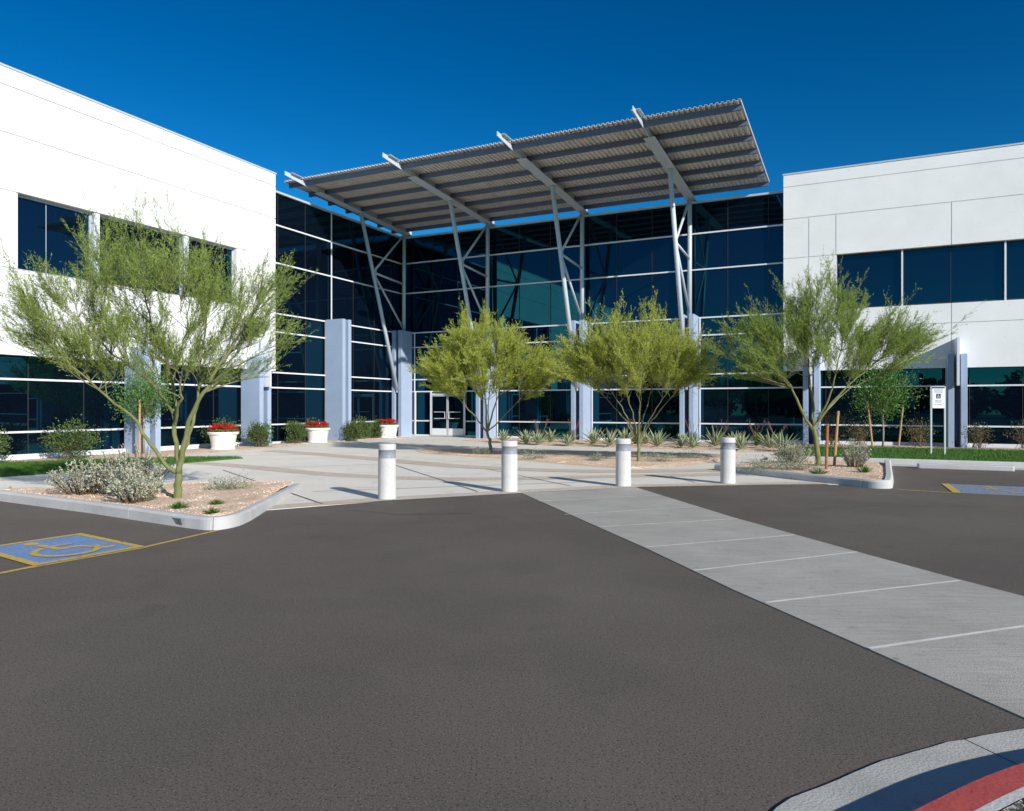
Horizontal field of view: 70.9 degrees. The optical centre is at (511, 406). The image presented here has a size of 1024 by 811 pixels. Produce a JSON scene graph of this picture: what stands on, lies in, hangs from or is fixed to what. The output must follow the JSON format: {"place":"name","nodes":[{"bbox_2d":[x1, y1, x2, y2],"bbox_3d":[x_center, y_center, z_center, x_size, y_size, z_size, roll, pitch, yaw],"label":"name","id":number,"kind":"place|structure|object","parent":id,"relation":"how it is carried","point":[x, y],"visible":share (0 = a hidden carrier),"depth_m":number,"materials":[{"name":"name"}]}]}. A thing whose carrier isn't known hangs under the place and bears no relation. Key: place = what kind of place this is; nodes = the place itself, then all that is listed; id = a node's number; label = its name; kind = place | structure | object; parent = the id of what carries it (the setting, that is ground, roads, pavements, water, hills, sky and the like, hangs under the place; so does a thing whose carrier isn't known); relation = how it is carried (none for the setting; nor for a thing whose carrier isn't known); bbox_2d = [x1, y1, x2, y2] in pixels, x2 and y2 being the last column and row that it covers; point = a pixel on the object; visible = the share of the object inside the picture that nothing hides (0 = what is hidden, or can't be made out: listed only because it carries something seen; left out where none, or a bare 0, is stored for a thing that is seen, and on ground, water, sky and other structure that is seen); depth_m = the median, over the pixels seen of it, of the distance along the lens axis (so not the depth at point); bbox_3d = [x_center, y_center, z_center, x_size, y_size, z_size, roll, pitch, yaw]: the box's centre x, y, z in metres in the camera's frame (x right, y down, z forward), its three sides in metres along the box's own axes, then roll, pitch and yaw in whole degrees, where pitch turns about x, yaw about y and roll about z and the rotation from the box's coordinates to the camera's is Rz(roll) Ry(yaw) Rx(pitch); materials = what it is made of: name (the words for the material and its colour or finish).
{"place":"outdoors","nodes":[
{"label":"outdoors","id":0,"kind":"place"},
{"bbox_2d":[0,455,242,476],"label":"lawn","id":1,"kind":"structure","parent":0,"point":[39,473],"depth_m":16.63,"materials":[{"name":"green plant"}]},
{"bbox_2d":[4,480,293,515],"bbox_3d":[-5.318,1.395,11.967,6.068,0.060,3.661,0,0,31],"label":"gravel bed","id":2,"kind":"object","parent":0,"point":[234,494],"visible":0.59,"depth_m":11.05,"materials":[{"name":"beige gravel"}]},
{"bbox_2d":[44,459,114,494],"bbox_3d":[-6.803,1.117,11.347,1.032,0.575,0.969,0,0,0],"label":"sage shrub","id":3,"kind":"object","parent":2,"relation":"on","point":[74,479],"visible":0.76,"depth_m":11.24,"materials":[{"name":"grey plant"}]},
{"bbox_2d":[85,443,173,495],"bbox_3d":[-5.977,0.976,11.259,1.285,0.857,1.335,0,0,0],"label":"sage shrub","id":4,"kind":"object","parent":2,"relation":"on","point":[115,468],"visible":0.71,"depth_m":11.15,"materials":[{"name":"grey plant"}]},
{"bbox_2d":[105,466,167,503],"bbox_3d":[-5.409,1.128,10.367,0.832,0.553,0.799,0,0,41],"label":"sage shrub","id":5,"kind":"object","parent":2,"relation":"on","point":[134,492],"visible":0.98,"depth_m":10.28,"materials":[{"name":"grey plant"}]},
{"bbox_2d":[0,186,317,497],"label":"palo verde tree","id":6,"kind":"object","parent":2,"relation":"on","point":[78,342],"visible":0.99,"depth_m":10.58,"materials":[{"name":"green plant"}]},
{"bbox_2d":[167,499,190,508],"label":"grass tuft","id":7,"kind":"object","parent":2,"relation":"on","point":[178,505],"visible":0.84,"depth_m":9.73,"materials":[{"name":"green plant"}]},
{"bbox_2d":[197,469,257,490],"bbox_3d":[-4.750,1.242,12.046,1.030,0.429,0.759,0,0,0],"label":"ground cover","id":8,"kind":"object","parent":2,"relation":"on","point":[226,486],"visible":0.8,"depth_m":11.97,"materials":[{"name":"green"}]},
{"bbox_2d":[0,436,839,509],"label":"plaza","id":9,"kind":"structure","parent":0,"point":[319,488],"depth_m":16.31,"materials":[{"name":"concrete"}]},
{"bbox_2d":[0,444,292,462],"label":"gravel bed","id":10,"kind":"object","parent":9,"relation":"on","point":[189,451],"visible":0.59,"depth_m":22.93,"materials":[{"name":"beige gravel"}]},
{"bbox_2d":[0,425,15,462],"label":"shrub","id":11,"kind":"object","parent":10,"relation":"on","point":[3,442],"visible":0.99,"depth_m":18.15,"materials":[{"name":"green plant"}]},
{"bbox_2d":[37,414,107,459],"bbox_3d":[-12.249,0.857,19.935,1.792,1.346,1.608,0,0,0],"label":"shrub","id":12,"kind":"object","parent":10,"relation":"on","point":[63,441],"visible":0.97,"depth_m":19.85,"materials":[{"name":"green plant"}]},
{"bbox_2d":[138,399,140,454],"bbox_3d":[-11.350,0.645,21.900,0.063,1.750,0.063,0,0,23],"label":"tree stake","id":13,"kind":"object","parent":10,"relation":"on","point":[139,440],"visible":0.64,"depth_m":21.88,"materials":[{"name":"beige wood"}]},
{"bbox_2d":[102,357,185,452],"bbox_3d":[-11.361,-0.062,22.305,2.484,3.025,2.193,0,0,0],"label":"citrus tree","id":14,"kind":"object","parent":10,"relation":"on","point":[145,406],"visible":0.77,"depth_m":22.14,"materials":[{"name":"green plant"}]},
{"bbox_2d":[196,415,247,447],"bbox_3d":[-10.092,0.895,25.161,1.792,1.293,1.301,0,0,0],"label":"shrub","id":15,"kind":"object","parent":10,"relation":"on","point":[207,435],"visible":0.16,"depth_m":25.10,"materials":[{"name":"green plant"}]},
{"bbox_2d":[207,423,238,449],"bbox_3d":[-9.950,1.020,24.750,1.030,0.920,1.030,0,0,0],"label":"planter","id":16,"kind":"object","parent":10,"relation":"on","point":[222,438],"visible":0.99,"depth_m":24.42,"materials":[{"name":"white ceramic"}]},
{"bbox_2d":[244,420,273,446],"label":"shrub","id":17,"kind":"object","parent":10,"relation":"on","point":[257,433],"visible":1,"depth_m":26.13,"materials":[{"name":"green plant"}]},
{"bbox_2d":[277,436,403,444],"bbox_3d":[-7.220,1.469,32.262,1.100,0.042,8.300,0,0,26],"label":"gravel bed","id":18,"kind":"object","parent":9,"relation":"on","point":[306,442],"visible":0.59,"depth_m":31.02,"materials":[{"name":"beige gravel"}]},
{"bbox_2d":[281,418,311,443],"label":"shrub","id":19,"kind":"object","parent":18,"relation":"on","point":[296,430],"visible":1,"depth_m":28.66,"materials":[{"name":"green plant"}]},
{"bbox_2d":[305,421,330,442],"bbox_3d":[-7.980,1.032,29.500,1.030,0.895,1.030,0,0,0],"label":"planter","id":20,"kind":"object","parent":18,"relation":"on","point":[318,433],"visible":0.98,"depth_m":29.16,"materials":[{"name":"white ceramic"}]},
{"bbox_2d":[351,414,373,438],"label":"shrub","id":21,"kind":"object","parent":18,"relation":"on","point":[365,428],"visible":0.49,"depth_m":32.54,"materials":[{"name":"green plant"}]},
{"bbox_2d":[367,419,384,437],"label":"shrub","id":22,"kind":"object","parent":18,"relation":"on","point":[375,430],"visible":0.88,"depth_m":33.54,"materials":[{"name":"green plant"}]},
{"bbox_2d":[377,419,398,437],"bbox_3d":[-5.860,1.014,33.900,1.051,0.932,1.051,0,0,0],"label":"planter","id":23,"kind":"object","parent":18,"relation":"on","point":[389,429],"visible":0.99,"depth_m":33.54,"materials":[{"name":"white ceramic"}]},
{"bbox_2d":[341,419,363,441],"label":"shrub","id":24,"kind":"object","parent":9,"relation":"on","point":[352,430],"visible":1,"depth_m":30.88,"materials":[{"name":"green plant"}]},
{"bbox_2d":[183,462,737,479],"bbox_3d":[-2.555,1.488,16.456,15.062,0.001,3.191,0,0,14],"label":"aggregate band","id":25,"kind":"object","parent":9,"relation":"on","point":[419,478],"visible":0.78,"depth_m":15.56,"materials":[{"name":"beige concrete"}]},
{"bbox_2d":[267,450,719,472],"bbox_3d":[-2.181,1.487,19.701,15.454,0.001,2.834,0,0,30],"label":"aggregate band","id":26,"kind":"object","parent":9,"relation":"on","point":[492,467],"visible":0.91,"depth_m":17.60,"materials":[{"name":"beige concrete"}]},
{"bbox_2d":[224,452,767,503],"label":"pavement joints","id":27,"kind":"object","parent":9,"relation":"on","point":[427,475],"visible":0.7,"depth_m":14.26,"materials":[{"name":"grey concrete"}]},
{"bbox_2d":[268,482,825,508],"bbox_3d":[1.048,1.488,12.691,10.516,0.001,1.252,0,0,-20],"label":"aggregate band","id":28,"kind":"object","parent":9,"relation":"on","point":[467,494],"visible":0.9,"depth_m":12.47,"materials":[{"name":"beige concrete"}]},
{"bbox_2d":[378,443,395,499],"bbox_3d":[-2.020,1.040,11.620,0.292,0.885,0.292,0,0,0],"label":"bollard","id":29,"kind":"object","parent":28,"relation":"on","point":[386,471],"visible":1,"depth_m":11.50,"materials":[{"name":"concrete"}]},
{"bbox_2d":[501,440,517,491],"bbox_3d":[-0.045,1.040,12.640,0.292,0.885,0.292,0,0,0],"label":"bollard","id":30,"kind":"object","parent":28,"relation":"on","point":[509,468],"visible":1,"depth_m":12.52,"materials":[{"name":"concrete"}]},
{"bbox_2d":[615,438,630,486],"bbox_3d":[2.090,1.040,13.500,0.292,0.885,0.292,0,0,0],"label":"bollard","id":31,"kind":"object","parent":28,"relation":"on","point":[623,462],"visible":1,"depth_m":13.38,"materials":[{"name":"concrete"}]},
{"bbox_2d":[720,437,734,483],"bbox_3d":[4.200,1.040,13.980,0.292,0.885,0.292,0,0,0],"label":"bollard","id":32,"kind":"object","parent":28,"relation":"on","point":[727,460],"visible":1,"depth_m":13.86,"materials":[{"name":"concrete"}]},
{"bbox_2d":[417,448,738,468],"bbox_3d":[1.691,1.446,22.847,6.455,0.087,10.360,0,0,-45],"label":"gravel bed","id":33,"kind":"object","parent":9,"relation":"on","point":[560,460],"visible":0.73,"depth_m":20.38,"materials":[{"name":"beige gravel"}]},
{"bbox_2d":[405,296,566,453],"bbox_3d":[-0.772,-0.897,22.356,4.408,4.986,4.048,0,0,-38],"label":"palo verde tree","id":34,"kind":"object","parent":33,"relation":"on","point":[469,346],"visible":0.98,"depth_m":21.88,"materials":[{"name":"green plant"}]},
{"bbox_2d":[520,448,549,458],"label":"ground cover","id":35,"kind":"object","parent":33,"relation":"on","point":[536,455],"visible":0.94,"depth_m":19.97,"materials":[{"name":"green"}]},
{"bbox_2d":[532,286,725,461],"bbox_3d":[3.128,-0.759,18.807,5.159,4.629,3.325,0,0,-17],"label":"palo verde tree","id":36,"kind":"object","parent":33,"relation":"on","point":[591,361],"visible":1,"depth_m":18.45,"materials":[{"name":"green plant"}]},
{"bbox_2d":[644,450,677,461],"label":"ground cover","id":37,"kind":"object","parent":33,"relation":"on","point":[657,459],"visible":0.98,"depth_m":18.98,"materials":[{"name":"green"}]},
{"bbox_2d":[670,446,708,458],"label":"ground cover","id":38,"kind":"object","parent":33,"relation":"on","point":[682,455],"visible":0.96,"depth_m":20.26,"materials":[{"name":"green plant"}]},
{"bbox_2d":[465,437,782,451],"bbox_3d":[4.903,1.469,28.666,15.838,0.042,5.576,0,0,28],"label":"gravel bed","id":39,"kind":"object","parent":9,"relation":"on","point":[702,446],"visible":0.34,"depth_m":27.16,"materials":[{"name":"beige gravel"}]},
{"bbox_2d":[494,429,511,440],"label":"agave","id":40,"kind":"object","parent":39,"relation":"on","point":[503,436],"visible":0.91,"depth_m":29.50,"materials":[{"name":"green plant"}]},
{"bbox_2d":[515,429,533,442],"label":"agave","id":41,"kind":"object","parent":39,"relation":"on","point":[525,436],"visible":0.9,"depth_m":28.43,"materials":[{"name":"green plant"}]},
{"bbox_2d":[527,429,550,443],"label":"agave","id":42,"kind":"object","parent":39,"relation":"on","point":[537,439],"visible":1,"depth_m":27.82,"materials":[{"name":"green plant"}]},
{"bbox_2d":[545,430,561,440],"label":"agave","id":43,"kind":"object","parent":39,"relation":"on","point":[551,437],"visible":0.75,"depth_m":29.71,"materials":[{"name":"green plant"}]},
{"bbox_2d":[557,434,579,444],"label":"agave","id":44,"kind":"object","parent":39,"relation":"on","point":[567,440],"visible":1,"depth_m":27.13,"materials":[{"name":"green plant"}]},
{"bbox_2d":[579,427,609,443],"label":"agave","id":45,"kind":"object","parent":39,"relation":"on","point":[593,435],"visible":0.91,"depth_m":27.92,"materials":[{"name":"green plant"}]},
{"bbox_2d":[594,427,620,445],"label":"agave","id":46,"kind":"object","parent":39,"relation":"on","point":[610,441],"visible":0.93,"depth_m":26.48,"materials":[{"name":"green plant"}]},
{"bbox_2d":[616,427,635,442],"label":"agave","id":47,"kind":"object","parent":39,"relation":"on","point":[622,434],"visible":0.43,"depth_m":27.45,"materials":[{"name":"green plant"}]},
{"bbox_2d":[641,428,673,445],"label":"agave","id":48,"kind":"object","parent":39,"relation":"on","point":[656,441],"visible":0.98,"depth_m":26.11,"materials":[{"name":"green plant"}]},
{"bbox_2d":[683,434,702,447],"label":"agave","id":49,"kind":"object","parent":39,"relation":"on","point":[692,443],"visible":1,"depth_m":25.11,"materials":[{"name":"green plant"}]},
{"bbox_2d":[698,425,731,445],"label":"agave","id":50,"kind":"object","parent":39,"relation":"on","point":[714,439],"visible":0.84,"depth_m":26.07,"materials":[{"name":"green plant"}]},
{"bbox_2d":[726,431,756,448],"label":"agave","id":51,"kind":"object","parent":39,"relation":"on","point":[740,441],"visible":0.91,"depth_m":24.31,"materials":[{"name":"green plant"}]},
{"bbox_2d":[748,420,765,445],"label":"red yucca","id":52,"kind":"object","parent":39,"relation":"on","point":[755,438],"visible":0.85,"depth_m":26.98,"materials":[{"name":"green plant"}]},
{"bbox_2d":[752,430,779,447],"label":"agave","id":53,"kind":"object","parent":39,"relation":"on","point":[767,442],"visible":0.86,"depth_m":24.98,"materials":[{"name":"green plant"}]},
{"bbox_2d":[763,430,799,449],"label":"agave","id":54,"kind":"object","parent":39,"relation":"on","point":[781,439],"visible":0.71,"depth_m":23.59,"materials":[{"name":"green plant"}]},
{"bbox_2d":[735,459,884,479],"bbox_3d":[7.002,1.410,17.272,3.504,0.090,7.299,0,0,27],"label":"gravel bed","id":55,"kind":"object","parent":9,"relation":"on","point":[868,475],"visible":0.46,"depth_m":15.75,"materials":[{"name":"beige gravel"}]},
{"bbox_2d":[735,448,798,472],"bbox_3d":[5.507,1.165,15.691,1.403,0.527,1.044,0,0,0],"label":"ground cover","id":56,"kind":"object","parent":55,"relation":"on","point":[762,465],"visible":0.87,"depth_m":15.66,"materials":[{"name":"green plant"}]},
{"bbox_2d":[768,439,814,462],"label":"sage shrub","id":57,"kind":"object","parent":55,"relation":"on","point":[788,452],"visible":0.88,"depth_m":18.23,"materials":[{"name":"green plant"}]},
{"bbox_2d":[772,455,821,470],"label":"ground cover","id":58,"kind":"object","parent":55,"relation":"on","point":[800,466],"visible":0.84,"depth_m":15.67,"materials":[{"name":"green plant"}]},
{"bbox_2d":[825,424,828,468],"bbox_3d":[6.943,0.915,15.850,0.094,1.072,0.068,0,0,0],"label":"tree stake","id":59,"kind":"object","parent":55,"relation":"on","point":[826,446],"visible":0.79,"depth_m":15.82,"materials":[{"name":"brown wood"}]},
{"bbox_2d":[833,411,839,464],"bbox_3d":[7.668,0.775,17.000,0.164,1.355,0.068,0,0,0],"label":"tree stake","id":60,"kind":"object","parent":55,"relation":"on","point":[835,442],"visible":0.79,"depth_m":16.98,"materials":[{"name":"brown wood"}]},
{"bbox_2d":[699,247,984,465],"bbox_3d":[7.513,-1.101,16.935,5.864,5.222,3.338,0,0,-17],"label":"palo verde tree","id":61,"kind":"object","parent":55,"relation":"on","point":[802,335],"visible":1,"depth_m":16.60,"materials":[{"name":"green plant"}]},
{"bbox_2d":[840,438,871,466],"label":"sage shrub","id":62,"kind":"object","parent":55,"relation":"on","point":[861,458],"visible":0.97,"depth_m":16.42,"materials":[{"name":"green plant"}]},
{"bbox_2d":[0,466,1023,810],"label":"asphalt ground","id":63,"kind":"structure","parent":0,"point":[512,652],"depth_m":4.18,"materials":[{"name":"grey asphalt"}]},
{"bbox_2d":[0,533,143,565],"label":"parking bay marking","id":64,"kind":"object","parent":63,"relation":"on","point":[20,550],"visible":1,"depth_m":7.57,"materials":[{"name":"blue paint"}]},
{"bbox_2d":[0,530,218,573],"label":"parking line","id":65,"kind":"object","parent":63,"relation":"on","point":[106,553],"visible":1,"depth_m":7.28,"materials":[{"name":"yellow paint"}]},
{"bbox_2d":[0,484,301,529],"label":"kerb","id":66,"kind":"structure","parent":63,"relation":"on","point":[244,515],"depth_m":9.78,"materials":[{"name":"concrete"}]},
{"bbox_2d":[0,62,1023,460],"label":"office building","id":67,"kind":"structure","parent":63,"relation":"on","point":[942,234],"depth_m":27.55,"materials":[{"name":"white paint"}]},
{"bbox_2d":[18,195,89,279],"bbox_3d":[-13.312,-4.830,20.823,0.110,2.100,2.200,0,0,26],"label":"window","id":68,"kind":"structure","parent":67,"relation":"in","point":[41,230],"depth_m":20.74,"materials":[{"name":"blue glass"}]},
{"bbox_2d":[100,215,180,295],"bbox_3d":[-12.088,-4.830,23.360,0.111,2.100,3.020,0,0,26],"label":"window","id":69,"kind":"structure","parent":67,"relation":"in","point":[102,220],"depth_m":23.36,"materials":[{"name":"blue glass"}]},
{"bbox_2d":[189,238,232,303],"bbox_3d":[-10.887,-4.830,25.826,0.110,2.100,2.080,0,0,26],"label":"window","id":70,"kind":"structure","parent":67,"relation":"in","point":[226,250],"depth_m":26.20,"materials":[{"name":"blue glass"}]},
{"bbox_2d":[431,395,447,435],"bbox_3d":[-3.644,0.435,35.891,0.945,2.070,0.106,0,0,26],"label":"entrance door","id":71,"kind":"structure","parent":67,"relation":"in","point":[439,403],"depth_m":35.93,"materials":[{"name":"grey metal"}]},
{"bbox_2d":[448,395,463,436],"bbox_3d":[-2.788,0.435,35.479,0.945,2.070,0.106,0,0,26],"label":"entrance door","id":72,"kind":"structure","parent":67,"relation":"in","point":[455,406],"depth_m":35.50,"materials":[{"name":"glass"}]},
{"bbox_2d":[285,98,768,392],"bbox_3d":[0.294,-5.107,29.410,18.512,8.814,9.080,0,0,26],"label":"entrance canopy","id":73,"kind":"object","parent":67,"relation":"attached to","point":[685,153],"visible":0.98,"depth_m":29.00,"materials":[{"name":"silver metal"}]},
{"bbox_2d":[837,250,900,307],"bbox_3d":[13.639,-4.830,27.484,2.200,2.100,0.110,0,0,26],"label":"window","id":74,"kind":"structure","parent":67,"relation":"in","point":[884,271],"depth_m":27.39,"materials":[{"name":"blue glass"}]},
{"bbox_2d":[903,241,1003,305],"bbox_3d":[16.099,-4.830,26.292,3.160,2.100,0.110,0,0,26],"label":"window","id":75,"kind":"structure","parent":67,"relation":"in","point":[970,272],"depth_m":26.25,"materials":[{"name":"blue glass"}]},
{"bbox_2d":[1006,240,1023,299],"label":"window","id":76,"kind":"structure","parent":67,"relation":"in","point":[1014,249],"depth_m":25.45,"materials":[{"name":"blue glass"}]},
{"bbox_2d":[522,487,1023,718],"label":"crosswalk","id":77,"kind":"structure","parent":63,"relation":"on","point":[987,667],"depth_m":5.90,"materials":[{"name":"concrete"}]},
{"bbox_2d":[546,495,1023,648],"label":"crosswalk joints","id":78,"kind":"object","parent":77,"relation":"on","point":[935,638],"visible":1,"depth_m":5.85,"materials":[{"name":"white paint"}]},
{"bbox_2d":[714,459,893,488],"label":"kerb","id":79,"kind":"structure","parent":63,"relation":"on","point":[887,482],"depth_m":14.29,"materials":[{"name":"concrete"}]},
{"bbox_2d":[768,455,1023,467],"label":"kerb","id":80,"kind":"structure","parent":63,"relation":"on","point":[916,461],"depth_m":18.32,"materials":[{"name":"concrete"}]},
{"bbox_2d":[774,729,1023,810],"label":"gutter","id":81,"kind":"object","parent":63,"relation":"on","point":[912,781],"visible":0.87,"depth_m":2.89,"materials":[{"name":"concrete"}]},
{"bbox_2d":[917,463,1014,471],"bbox_3d":[10.770,1.436,17.101,1.960,0.128,0.200,0,0,26],"label":"wheel stop","id":82,"kind":"object","parent":63,"relation":"on","point":[965,467],"visible":1,"depth_m":17.02,"materials":[{"name":"concrete"}]},
{"bbox_2d":[913,763,1023,810],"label":"painted kerb","id":83,"kind":"structure","parent":63,"relation":"on","point":[978,793],"depth_m":2.54,"materials":[{"name":"red paint"}]},
{"bbox_2d":[941,483,1018,492],"bbox_3d":[8.725,1.489,12.900,1.581,0.002,1.638,0,0,25],"label":"parking bay marking","id":84,"kind":"object","parent":63,"relation":"on","point":[950,488],"visible":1,"depth_m":13.02,"materials":[{"name":"yellow paint"}]},
{"bbox_2d":[950,484,1023,495],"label":"parking bay marking","id":85,"kind":"object","parent":63,"relation":"on","point":[975,489],"visible":1,"depth_m":12.97,"materials":[{"name":"blue paint"}]},
{"bbox_2d":[0,0,1023,235],"label":"sky","id":86,"kind":"structure","parent":0,"point":[304,88],"materials":[{"name":"blue"}]},
{"bbox_2d":[773,445,1023,461],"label":"lawn","id":87,"kind":"structure","parent":0,"point":[921,454],"depth_m":20.78,"materials":[{"name":"green plant"}]},
{"bbox_2d":[930,386,945,454],"bbox_3d":[12.299,0.403,20.741,0.414,1.995,0.058,0,0,8],"label":"parking sign","id":88,"kind":"object","parent":87,"relation":"on","point":[937,396],"visible":0.99,"depth_m":20.72,"materials":[{"name":"grey metal"}]},
{"bbox_2d":[777,443,1023,450],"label":"gravel bed","id":89,"kind":"object","parent":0,"point":[888,446],"visible":0.33,"depth_m":25.83,"materials":[{"name":"beige gravel"}]},
{"bbox_2d":[811,410,854,444],"bbox_3d":[11.569,0.748,26.054,1.569,1.279,1.189,0,0,27],"label":"shrub","id":90,"kind":"object","parent":89,"relation":"on","point":[831,435],"visible":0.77,"depth_m":26.01,"materials":[{"name":"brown plant"}]},
{"bbox_2d":[843,418,877,445],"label":"shrub","id":91,"kind":"object","parent":89,"relation":"on","point":[861,432],"visible":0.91,"depth_m":25.97,"materials":[{"name":"brown plant"}]},
{"bbox_2d":[867,402,873,446],"bbox_3d":[12.112,0.630,24.300,0.244,1.607,0.068,0,0,0],"label":"tree stake","id":92,"kind":"object","parent":89,"relation":"on","point":[870,428],"visible":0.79,"depth_m":24.27,"materials":[{"name":"brown wood"}]},
{"bbox_2d":[839,351,928,446],"bbox_3d":[12.642,-0.269,24.589,2.714,3.281,2.651,0,0,36],"label":"citrus tree","id":93,"kind":"object","parent":89,"relation":"on","point":[880,396],"visible":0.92,"depth_m":24.32,"materials":[{"name":"green plant"}]},
{"bbox_2d":[899,417,937,446],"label":"shrub","id":94,"kind":"object","parent":89,"relation":"on","point":[922,433],"visible":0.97,"depth_m":24.90,"materials":[{"name":"brown plant"}]},
{"bbox_2d":[958,422,995,447],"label":"shrub","id":95,"kind":"object","parent":89,"relation":"on","point":[975,434],"visible":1,"depth_m":24.25,"materials":[{"name":"brown plant"}]},
{"bbox_2d":[1003,419,1023,448],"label":"shrub","id":96,"kind":"object","parent":89,"relation":"on","point":[1021,435],"visible":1,"depth_m":23.81,"materials":[{"name":"brown plant"}]},
{"bbox_2d":[1001,799,1023,810],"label":"verge","id":97,"kind":"structure","parent":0,"point":[1018,806],"depth_m":2.46,"materials":[{"name":"grey gravel"}]},
{"bbox_2d":[975,787,1023,810],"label":"kerb back","id":98,"kind":"structure","parent":97,"relation":"on","point":[1006,800],"depth_m":2.49,"materials":[{"name":"concrete"}]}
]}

